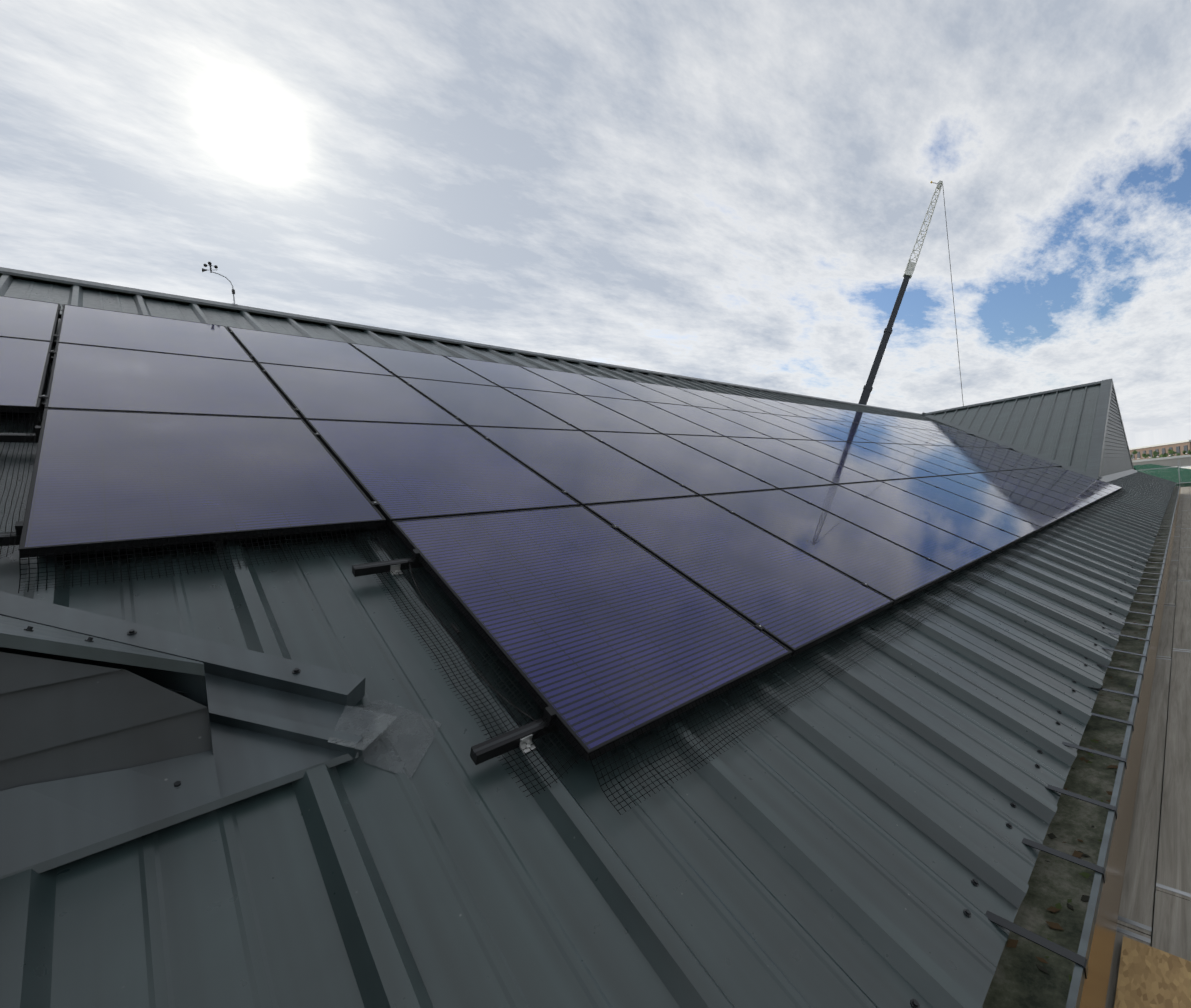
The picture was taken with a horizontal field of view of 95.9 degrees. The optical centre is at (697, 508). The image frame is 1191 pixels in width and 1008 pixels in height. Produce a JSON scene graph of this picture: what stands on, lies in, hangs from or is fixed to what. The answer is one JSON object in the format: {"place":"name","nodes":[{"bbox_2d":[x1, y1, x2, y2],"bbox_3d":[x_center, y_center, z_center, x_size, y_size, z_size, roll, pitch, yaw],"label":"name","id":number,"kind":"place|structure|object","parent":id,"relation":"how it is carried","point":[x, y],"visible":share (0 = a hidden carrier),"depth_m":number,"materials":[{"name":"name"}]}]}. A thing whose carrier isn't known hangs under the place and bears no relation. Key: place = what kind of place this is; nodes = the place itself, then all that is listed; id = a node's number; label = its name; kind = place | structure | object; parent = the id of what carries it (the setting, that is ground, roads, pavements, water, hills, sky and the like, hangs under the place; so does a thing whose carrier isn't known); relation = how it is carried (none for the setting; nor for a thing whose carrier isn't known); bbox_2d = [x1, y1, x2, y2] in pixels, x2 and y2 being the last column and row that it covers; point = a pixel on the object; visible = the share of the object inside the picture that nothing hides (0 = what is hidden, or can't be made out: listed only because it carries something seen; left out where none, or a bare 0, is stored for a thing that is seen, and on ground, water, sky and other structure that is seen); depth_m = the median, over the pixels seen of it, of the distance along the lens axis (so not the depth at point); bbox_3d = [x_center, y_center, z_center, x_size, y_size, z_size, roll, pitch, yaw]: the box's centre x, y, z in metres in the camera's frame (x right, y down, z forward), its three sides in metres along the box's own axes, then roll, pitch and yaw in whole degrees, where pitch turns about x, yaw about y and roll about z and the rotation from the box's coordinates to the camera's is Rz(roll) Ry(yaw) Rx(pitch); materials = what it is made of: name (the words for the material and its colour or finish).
{"place":"outdoors","nodes":[
{"label":"outdoors","id":0,"kind":"place"},
{"bbox_2d":[0,273,832,401],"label":"roof slope","id":1,"kind":"structure","parent":0,"point":[291,318],"depth_m":7.57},
{"bbox_2d":[0,274,1175,1007],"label":"roof sheet","id":2,"kind":"object","parent":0,"point":[844,838],"visible":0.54,"depth_m":1.57,"materials":[{"name":"metal"}]},
{"bbox_2d":[0,409,43,557],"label":"wire mesh","id":3,"kind":"object","parent":2,"relation":"on","point":[17,477],"visible":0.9,"depth_m":2.28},
{"bbox_2d":[0,647,184,692],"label":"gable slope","id":4,"kind":"structure","parent":2,"relation":"on","point":[26,653],"depth_m":1.33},
{"bbox_2d":[0,652,211,790],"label":"gable wall","id":5,"kind":"structure","parent":2,"relation":"attached to","point":[59,719],"depth_m":1.21,"materials":[{"name":"metal"}]},
{"bbox_2d":[0,591,373,878],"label":"gable flashings","id":6,"kind":"object","parent":2,"relation":"on","point":[273,721],"visible":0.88,"depth_m":1.36,"materials":[{"name":"metal"}]},
{"bbox_2d":[24,626,300,788],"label":"screws","id":7,"kind":"object","parent":6,"relation":"on","point":[133,632],"visible":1,"depth_m":1.28,"materials":[{"name":"black"}]},
{"bbox_2d":[18,520,400,592],"bbox_3d":[-1.870,0.171,2.182,0.196,0.068,1.154,30,23,37],"label":"wire mesh","id":8,"kind":"object","parent":2,"relation":"on","point":[142,557],"visible":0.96,"depth_m":2.07,"materials":[{"name":"metal"}]},
{"bbox_2d":[328,699,442,777],"bbox_3d":[-0.955,0.688,1.600,0.264,0.187,0.279,-6,1,-1],"label":"flashing patch","id":9,"kind":"object","parent":2,"relation":"on","point":[403,732],"visible":1,"depth_m":1.59,"materials":[{"name":"metal"}]},
{"bbox_2d":[0,267,922,414],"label":"ridge cap","id":10,"kind":"object","parent":2,"relation":"on","point":[22,273],"visible":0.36,"depth_m":8.02,"materials":[{"name":"metal"}]},
{"bbox_2d":[349,520,587,796],"bbox_3d":[-1.010,0.441,2.067,1.742,0.068,0.196,30,23,37],"label":"wire mesh","id":11,"kind":"object","parent":2,"relation":"on","point":[473,662],"visible":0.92,"depth_m":1.90,"materials":[{"name":"metal"}]},
{"bbox_2d":[0,309,1113,764],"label":"mounting rails","id":12,"kind":"object","parent":2,"relation":"on","point":[520,737],"visible":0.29,"depth_m":1.91,"materials":[{"name":"black"}]},
{"bbox_2d":[0,337,52,412],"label":"solar panel","id":13,"kind":"object","parent":12,"relation":"attached to","point":[24,365],"visible":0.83,"depth_m":3.23,"materials":[{"name":"black"}]},
{"bbox_2d":[0,296,60,343],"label":"solar panel","id":14,"kind":"object","parent":12,"relation":"attached to","point":[20,318],"visible":0.92,"depth_m":4.26,"materials":[{"name":"black"}]},
{"bbox_2d":[57,304,253,361],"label":"solar panel","id":15,"kind":"object","parent":12,"relation":"attached to","point":[80,325],"visible":0.83,"depth_m":4.74,"materials":[{"name":"black"}]},
{"bbox_2d":[45,342,301,418],"bbox_3d":[-3.746,-0.911,3.797,1.722,0.035,1.134,30,23,37],"label":"solar panel","id":16,"kind":"object","parent":12,"relation":"attached to","point":[88,377],"visible":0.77,"depth_m":3.65,"materials":[{"name":"black"}]},
{"bbox_2d":[19,408,385,557],"bbox_3d":[-2.538,-0.225,2.746,1.722,0.035,1.134,30,23,37],"label":"solar panel","id":17,"kind":"object","parent":12,"relation":"attached to","point":[108,477],"visible":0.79,"depth_m":2.53,"materials":[{"name":"black"}]},
{"bbox_2d":[227,326,394,375],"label":"solar panel","id":18,"kind":"object","parent":12,"relation":"attached to","point":[278,348],"visible":0.77,"depth_m":5.59,"materials":[{"name":"black"}]},
{"bbox_2d":[258,362,466,425],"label":"solar panel","id":19,"kind":"object","parent":12,"relation":"attached to","point":[317,394],"visible":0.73,"depth_m":4.52,"materials":[{"name":"black"}]},
{"bbox_2d":[349,343,498,386],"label":"solar panel","id":20,"kind":"object","parent":12,"relation":"attached to","point":[408,364],"visible":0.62,"depth_m":6.45,"materials":[{"name":"black"}]},
{"bbox_2d":[306,419,579,525],"bbox_3d":[-1.756,-0.309,3.591,1.722,0.035,1.134,30,23,37],"label":"solar panel","id":21,"kind":"object","parent":12,"relation":"attached to","point":[402,471],"visible":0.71,"depth_m":3.43,"materials":[{"name":"black"}]},
{"bbox_2d":[409,564,535,720],"bbox_3d":[-0.932,0.490,2.054,1.141,0.036,0.051,30,23,37],"label":"string cable","id":22,"kind":"object","parent":12,"relation":"attached to","point":[503,697],"visible":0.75,"depth_m":1.96,"materials":[{"name":"black rubber"}]},
{"bbox_2d":[398,377,578,430],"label":"solar panel","id":23,"kind":"object","parent":12,"relation":"attached to","point":[468,405],"visible":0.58,"depth_m":5.38,"materials":[{"name":"black"}]},
{"bbox_2d":[444,356,578,394],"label":"solar panel","id":24,"kind":"object","parent":12,"relation":"attached to","point":[501,375],"visible":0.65,"depth_m":7.30,"materials":[{"name":"black"}]},
{"bbox_2d":[520,366,640,400],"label":"solar panel","id":25,"kind":"object","parent":12,"relation":"attached to","point":[579,384],"visible":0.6,"depth_m":8.16,"materials":[{"name":"black"}]},
{"bbox_2d":[502,387,661,433],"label":"solar panel","id":26,"kind":"object","parent":12,"relation":"attached to","point":[580,413],"visible":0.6,"depth_m":6.24,"materials":[{"name":"black"}]},
{"bbox_2d":[470,426,697,505],"bbox_3d":[-0.974,-0.392,4.436,1.722,0.035,1.134,30,23,37],"label":"solar panel","id":27,"kind":"object","parent":12,"relation":"attached to","point":[581,468],"visible":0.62,"depth_m":4.31,"materials":[{"name":"black"}]},
{"bbox_2d":[392,505,791,761],"bbox_3d":[-0.547,0.378,2.541,1.722,0.035,1.134,30,23,37],"label":"solar panel","id":28,"kind":"object","parent":12,"relation":"attached to","point":[600,632],"visible":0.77,"depth_m":2.32,"materials":[{"name":"black"}]},
{"bbox_2d":[581,374,691,405],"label":"solar panel","id":29,"kind":"object","parent":12,"relation":"attached to","point":[638,391],"visible":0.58,"depth_m":9.01,"materials":[{"name":"black"}]},
{"bbox_2d":[581,395,724,436],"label":"solar panel","id":30,"kind":"object","parent":12,"relation":"attached to","point":[655,418],"visible":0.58,"depth_m":7.10,"materials":[{"name":"black"}]},
{"bbox_2d":[582,431,777,495],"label":"solar panel","id":31,"kind":"object","parent":12,"relation":"attached to","point":[699,473],"visible":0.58,"depth_m":5.17,"materials":[{"name":"black"}]},
{"bbox_2d":[632,381,735,410],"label":"solar panel","id":32,"kind":"object","parent":12,"relation":"attached to","point":[685,396],"visible":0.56,"depth_m":9.86,"materials":[{"name":"black"}]},
{"bbox_2d":[644,401,773,438],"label":"solar panel","id":33,"kind":"object","parent":12,"relation":"attached to","point":[713,422],"visible":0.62,"depth_m":7.95,"materials":[{"name":"black"}]},
{"bbox_2d":[676,387,769,413],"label":"solar panel","id":34,"kind":"object","parent":12,"relation":"attached to","point":[724,401],"visible":0.65,"depth_m":10.71,"materials":[{"name":"black"}]},
{"bbox_2d":[584,496,893,655],"bbox_3d":[0.234,0.294,3.386,1.722,0.035,1.134,30,23,37],"label":"solar panel","id":35,"kind":"object","parent":12,"relation":"attached to","point":[789,597],"visible":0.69,"depth_m":3.22,"materials":[{"name":"black"}]},
{"bbox_2d":[664,434,834,489],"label":"solar panel","id":36,"kind":"object","parent":12,"relation":"attached to","point":[773,471],"visible":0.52,"depth_m":6.03,"materials":[{"name":"black"}]},
{"bbox_2d":[697,407,811,439],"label":"solar panel","id":37,"kind":"object","parent":12,"relation":"attached to","point":[758,425],"visible":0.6,"depth_m":8.80,"materials":[{"name":"black"}]},
{"bbox_2d":[713,392,800,416],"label":"solar panel","id":38,"kind":"object","parent":12,"relation":"attached to","point":[758,405],"visible":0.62,"depth_m":11.55,"materials":[{"name":"black"}]},
{"bbox_2d":[744,396,827,419],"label":"solar panel","id":39,"kind":"object","parent":12,"relation":"attached to","point":[789,409],"visible":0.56,"depth_m":12.41,"materials":[{"name":"black"}]},
{"bbox_2d":[739,411,845,441],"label":"solar panel","id":40,"kind":"object","parent":12,"relation":"attached to","point":[799,429],"visible":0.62,"depth_m":9.65,"materials":[{"name":"black"}]},
{"bbox_2d":[728,437,878,484],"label":"solar panel","id":41,"kind":"object","parent":12,"relation":"attached to","point":[828,470],"visible":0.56,"depth_m":6.89,"materials":[{"name":"black"}]},
{"bbox_2d":[773,400,849,421],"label":"solar panel","id":42,"kind":"object","parent":12,"relation":"attached to","point":[812,411],"visible":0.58,"depth_m":13.26,"materials":[{"name":"black"}]},
{"bbox_2d":[773,414,873,442],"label":"solar panel","id":43,"kind":"object","parent":12,"relation":"attached to","point":[833,432],"visible":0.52,"depth_m":10.51,"materials":[{"name":"black"}]},
{"bbox_2d":[702,489,953,604],"bbox_3d":[1.016,0.210,4.231,1.722,0.035,1.134,30,23,37],"label":"solar panel","id":44,"kind":"object","parent":12,"relation":"attached to","point":[886,568],"visible":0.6,"depth_m":4.10,"materials":[{"name":"black"}]},
{"bbox_2d":[797,403,869,423],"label":"solar panel","id":45,"kind":"object","parent":12,"relation":"attached to","point":[835,414],"visible":0.62,"depth_m":14.11,"materials":[{"name":"black"}]},
{"bbox_2d":[777,439,911,480],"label":"solar panel","id":46,"kind":"object","parent":12,"relation":"attached to","point":[856,463],"visible":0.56,"depth_m":7.74,"materials":[{"name":"black"}]},
{"bbox_2d":[803,417,896,443],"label":"solar panel","id":47,"kind":"object","parent":12,"relation":"attached to","point":[853,431],"visible":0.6,"depth_m":11.35,"materials":[{"name":"black"}]},
{"bbox_2d":[819,406,887,425],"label":"solar panel","id":48,"kind":"object","parent":12,"relation":"attached to","point":[855,416],"visible":0.56,"depth_m":14.96,"materials":[{"name":"black"}]},
{"bbox_2d":[839,409,904,427],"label":"solar panel","id":49,"kind":"object","parent":12,"relation":"attached to","point":[873,418],"visible":0.58,"depth_m":15.81,"materials":[{"name":"black"}]},
{"bbox_2d":[831,420,916,444],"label":"solar panel","id":50,"kind":"object","parent":12,"relation":"attached to","point":[875,433],"visible":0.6,"depth_m":12.20,"materials":[{"name":"black"}]},
{"bbox_2d":[815,440,938,477],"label":"solar panel","id":51,"kind":"object","parent":12,"relation":"attached to","point":[884,461],"visible":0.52,"depth_m":8.59,"materials":[{"name":"black"}]},
{"bbox_2d":[781,485,992,574],"bbox_3d":[1.798,0.126,5.076,1.722,0.035,1.134,30,23,37],"label":"solar panel","id":52,"kind":"object","parent":12,"relation":"attached to","point":[948,550],"visible":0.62,"depth_m":4.96,"materials":[{"name":"black"}]},
{"bbox_2d":[856,411,917,428],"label":"solar panel","id":53,"kind":"object","parent":12,"relation":"attached to","point":[888,420],"visible":0.62,"depth_m":16.65,"materials":[{"name":"black"}]},
{"bbox_2d":[853,422,932,444],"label":"solar panel","id":54,"kind":"object","parent":12,"relation":"attached to","point":[895,434],"visible":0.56,"depth_m":13.06,"materials":[{"name":"black"}]},
{"bbox_2d":[871,413,929,429],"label":"solar panel","id":55,"kind":"object","parent":12,"relation":"attached to","point":[903,422],"visible":0.54,"depth_m":17.49,"materials":[{"name":"black"}]},
{"bbox_2d":[849,442,960,475],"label":"solar panel","id":56,"kind":"object","parent":12,"relation":"attached to","point":[911,460],"visible":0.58,"depth_m":9.44,"materials":[{"name":"black"}]},
{"bbox_2d":[873,424,948,445],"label":"solar panel","id":57,"kind":"object","parent":12,"relation":"attached to","point":[921,438],"visible":0.58,"depth_m":13.90,"materials":[{"name":"black"}]},
{"bbox_2d":[891,426,963,446],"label":"solar panel","id":58,"kind":"object","parent":12,"relation":"attached to","point":[928,436],"visible":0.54,"depth_m":14.75,"materials":[{"name":"black"}]},
{"bbox_2d":[876,443,979,473],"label":"solar panel","id":59,"kind":"object","parent":12,"relation":"attached to","point":[932,459],"visible":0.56,"depth_m":10.29,"materials":[{"name":"black"}]},
{"bbox_2d":[838,481,1020,554],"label":"solar panel","id":60,"kind":"object","parent":12,"relation":"attached to","point":[982,534],"visible":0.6,"depth_m":5.83,"materials":[{"name":"black"}]},
{"bbox_2d":[908,428,973,446],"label":"solar panel","id":61,"kind":"object","parent":12,"relation":"attached to","point":[943,438],"visible":0.58,"depth_m":15.60,"materials":[{"name":"black"}]},
{"bbox_2d":[900,444,995,472],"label":"solar panel","id":62,"kind":"object","parent":12,"relation":"attached to","point":[958,461],"visible":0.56,"depth_m":11.14,"materials":[{"name":"black"}]},
{"bbox_2d":[921,429,986,447],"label":"solar panel","id":63,"kind":"object","parent":12,"relation":"attached to","point":[954,438],"visible":0.58,"depth_m":16.45,"materials":[{"name":"black"}]},
{"bbox_2d":[881,478,1041,539],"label":"solar panel","id":64,"kind":"object","parent":12,"relation":"attached to","point":[1018,527],"visible":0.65,"depth_m":6.68,"materials":[{"name":"black"}]},
{"bbox_2d":[920,445,1007,470],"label":"solar panel","id":65,"kind":"object","parent":12,"relation":"attached to","point":[967,458],"visible":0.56,"depth_m":12.01,"materials":[{"name":"black"}]},
{"bbox_2d":[933,430,994,447],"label":"solar panel","id":66,"kind":"object","parent":12,"relation":"attached to","point":[966,439],"visible":0.67,"depth_m":17.29,"materials":[{"name":"black"}]},
{"bbox_2d":[936,445,1019,469],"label":"solar panel","id":67,"kind":"object","parent":12,"relation":"attached to","point":[984,459],"visible":0.58,"depth_m":12.85,"materials":[{"name":"black"}]},
{"bbox_2d":[914,476,1057,528],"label":"solar panel","id":68,"kind":"object","parent":12,"relation":"attached to","point":[1001,505],"visible":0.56,"depth_m":7.54,"materials":[{"name":"black"}]},
{"bbox_2d":[952,446,1030,468],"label":"solar panel","id":69,"kind":"object","parent":12,"relation":"attached to","point":[1019,466],"visible":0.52,"depth_m":13.70,"materials":[{"name":"black"}]},
{"bbox_2d":[967,447,1039,468],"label":"solar panel","id":70,"kind":"object","parent":12,"relation":"attached to","point":[1004,457],"visible":0.65,"depth_m":14.54,"materials":[{"name":"black"}]},
{"bbox_2d":[942,474,1070,520],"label":"solar panel","id":71,"kind":"object","parent":12,"relation":"attached to","point":[1027,502],"visible":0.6,"depth_m":8.39,"materials":[{"name":"black"}]},
{"bbox_2d":[978,447,1046,467],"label":"solar panel","id":72,"kind":"object","parent":12,"relation":"attached to","point":[1015,458],"visible":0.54,"depth_m":15.39,"materials":[{"name":"black"}]},
{"bbox_2d":[963,473,1080,513],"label":"solar panel","id":73,"kind":"object","parent":12,"relation":"attached to","point":[1040,497],"visible":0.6,"depth_m":9.24,"materials":[{"name":"black"}]},
{"bbox_2d":[990,448,1054,466],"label":"solar panel","id":74,"kind":"object","parent":12,"relation":"attached to","point":[1023,457],"visible":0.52,"depth_m":16.23,"materials":[{"name":"black"}]},
{"bbox_2d":[999,448,1060,466],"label":"solar panel","id":75,"kind":"object","parent":12,"relation":"attached to","point":[1031,457],"visible":0.6,"depth_m":17.08,"materials":[{"name":"black"}]},
{"bbox_2d":[983,471,1090,508],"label":"solar panel","id":76,"kind":"object","parent":12,"relation":"attached to","point":[1044,491],"visible":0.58,"depth_m":10.09,"materials":[{"name":"black"}]},
{"bbox_2d":[997,470,1097,504],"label":"solar panel","id":77,"kind":"object","parent":12,"relation":"attached to","point":[1082,497],"visible":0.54,"depth_m":10.95,"materials":[{"name":"black"}]},
{"bbox_2d":[1011,469,1103,500],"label":"solar panel","id":78,"kind":"object","parent":12,"relation":"attached to","point":[1063,485],"visible":0.6,"depth_m":11.79,"materials":[{"name":"black"}]},
{"bbox_2d":[1022,469,1108,496],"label":"solar panel","id":79,"kind":"object","parent":12,"relation":"attached to","point":[1080,486],"visible":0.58,"depth_m":12.63,"materials":[{"name":"black"}]},
{"bbox_2d":[1032,468,1114,494],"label":"solar panel","id":80,"kind":"object","parent":12,"relation":"attached to","point":[1076,481],"visible":0.6,"depth_m":13.49,"materials":[{"name":"black"}]},
{"bbox_2d":[1043,467,1118,491],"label":"solar panel","id":81,"kind":"object","parent":12,"relation":"attached to","point":[1082,479],"visible":0.58,"depth_m":14.33,"materials":[{"name":"black"}]},
{"bbox_2d":[1050,467,1122,488],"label":"solar panel","id":82,"kind":"object","parent":12,"relation":"attached to","point":[1089,478],"visible":0.56,"depth_m":15.18,"materials":[{"name":"black"}]},
{"bbox_2d":[588,489,1125,814],"bbox_3d":[5.976,0.146,8.306,0.197,0.068,18.444,30,23,37],"label":"wire mesh","id":83,"kind":"object","parent":2,"relation":"on","point":[1073,523],"visible":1,"depth_m":2.20,"materials":[{"name":"metal"}]},
{"bbox_2d":[923,381,1101,414],"bbox_3d":[13.963,-4.902,23.860,7.542,0.130,0.392,-5,1,43],"label":"ridge cap","id":84,"kind":"object","parent":2,"relation":"on","point":[1027,395],"visible":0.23,"depth_m":23.45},
{"bbox_2d":[930,384,1100,470],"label":"metal roof","id":85,"kind":"structure","parent":2,"relation":"on","point":[1058,426],"depth_m":20.79,"materials":[{"name":"metal"}]},
{"bbox_2d":[922,379,1136,481],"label":"gable flashings","id":86,"kind":"object","parent":2,"relation":"on","point":[1094,461],"visible":0.61,"depth_m":18.77,"materials":[{"name":"metal"}]},
{"bbox_2d":[910,525,1151,1007],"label":"roof screws","id":87,"kind":"object","parent":2,"relation":"on","point":[914,1003],"visible":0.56,"depth_m":1.91,"materials":[{"name":"black"}]},
{"bbox_2d":[982,483,1180,1007],"bbox_3d":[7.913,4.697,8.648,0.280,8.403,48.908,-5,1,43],"label":"eaves gutter","id":88,"kind":"object","parent":2,"relation":"attached to","point":[1020,979],"visible":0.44,"depth_m":2.03,"materials":[{"name":"grey metal"}]},
{"bbox_2d":[985,484,1180,978],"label":"gutter brackets","id":89,"kind":"object","parent":88,"relation":"on","point":[1076,958],"visible":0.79,"depth_m":1.85,"materials":[{"name":"grey"}]},
{"bbox_2d":[1006,515,1168,981],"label":"gutter leaf litter","id":90,"kind":"object","parent":88,"relation":"on","point":[1013,942],"visible":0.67,"depth_m":1.91,"materials":[{"name":"brown"}]},
{"bbox_2d":[1100,386,1132,476],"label":"gable wall","id":91,"kind":"structure","parent":2,"relation":"attached to","point":[1116,457],"depth_m":20.85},
{"bbox_2d":[0,0,1190,448],"label":"sky","id":92,"kind":"structure","parent":0,"point":[740,192],"materials":[{"name":"white"}]},
{"bbox_2d":[1105,486,1190,1007],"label":"scaffold boards","id":93,"kind":"object","parent":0,"point":[1168,931],"visible":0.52,"depth_m":2.89,"materials":[{"name":"wood"}]},
{"bbox_2d":[1114,936,1190,1007],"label":"osb sheet","id":94,"kind":"object","parent":93,"relation":"on","point":[1150,977],"visible":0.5,"depth_m":1.89,"materials":[{"name":"wood"}]},
{"bbox_2d":[1129,440,1190,459],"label":"distant brick building","id":95,"kind":"structure","parent":0,"point":[1180,446],"depth_m":107.57,"materials":[{"name":"brown"}]},
{"bbox_2d":[1133,464,1190,482],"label":"fence","id":96,"kind":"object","parent":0,"point":[1163,475],"depth_m":35.54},
{"label":"ground","id":97,"kind":"structure","parent":0,"visible":0},
{"bbox_2d":[858,180,963,405],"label":"mobile crane","id":98,"kind":"object","parent":97,"relation":"on","point":[888,330],"visible":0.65,"depth_m":60.50,"materials":[{"name":"grey"}]},
{"bbox_2d":[1132,455,1190,468],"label":"road","id":99,"kind":"structure","parent":97,"relation":"on","point":[1185,460],"depth_m":81.49,"materials":[{"name":"asphalt"}]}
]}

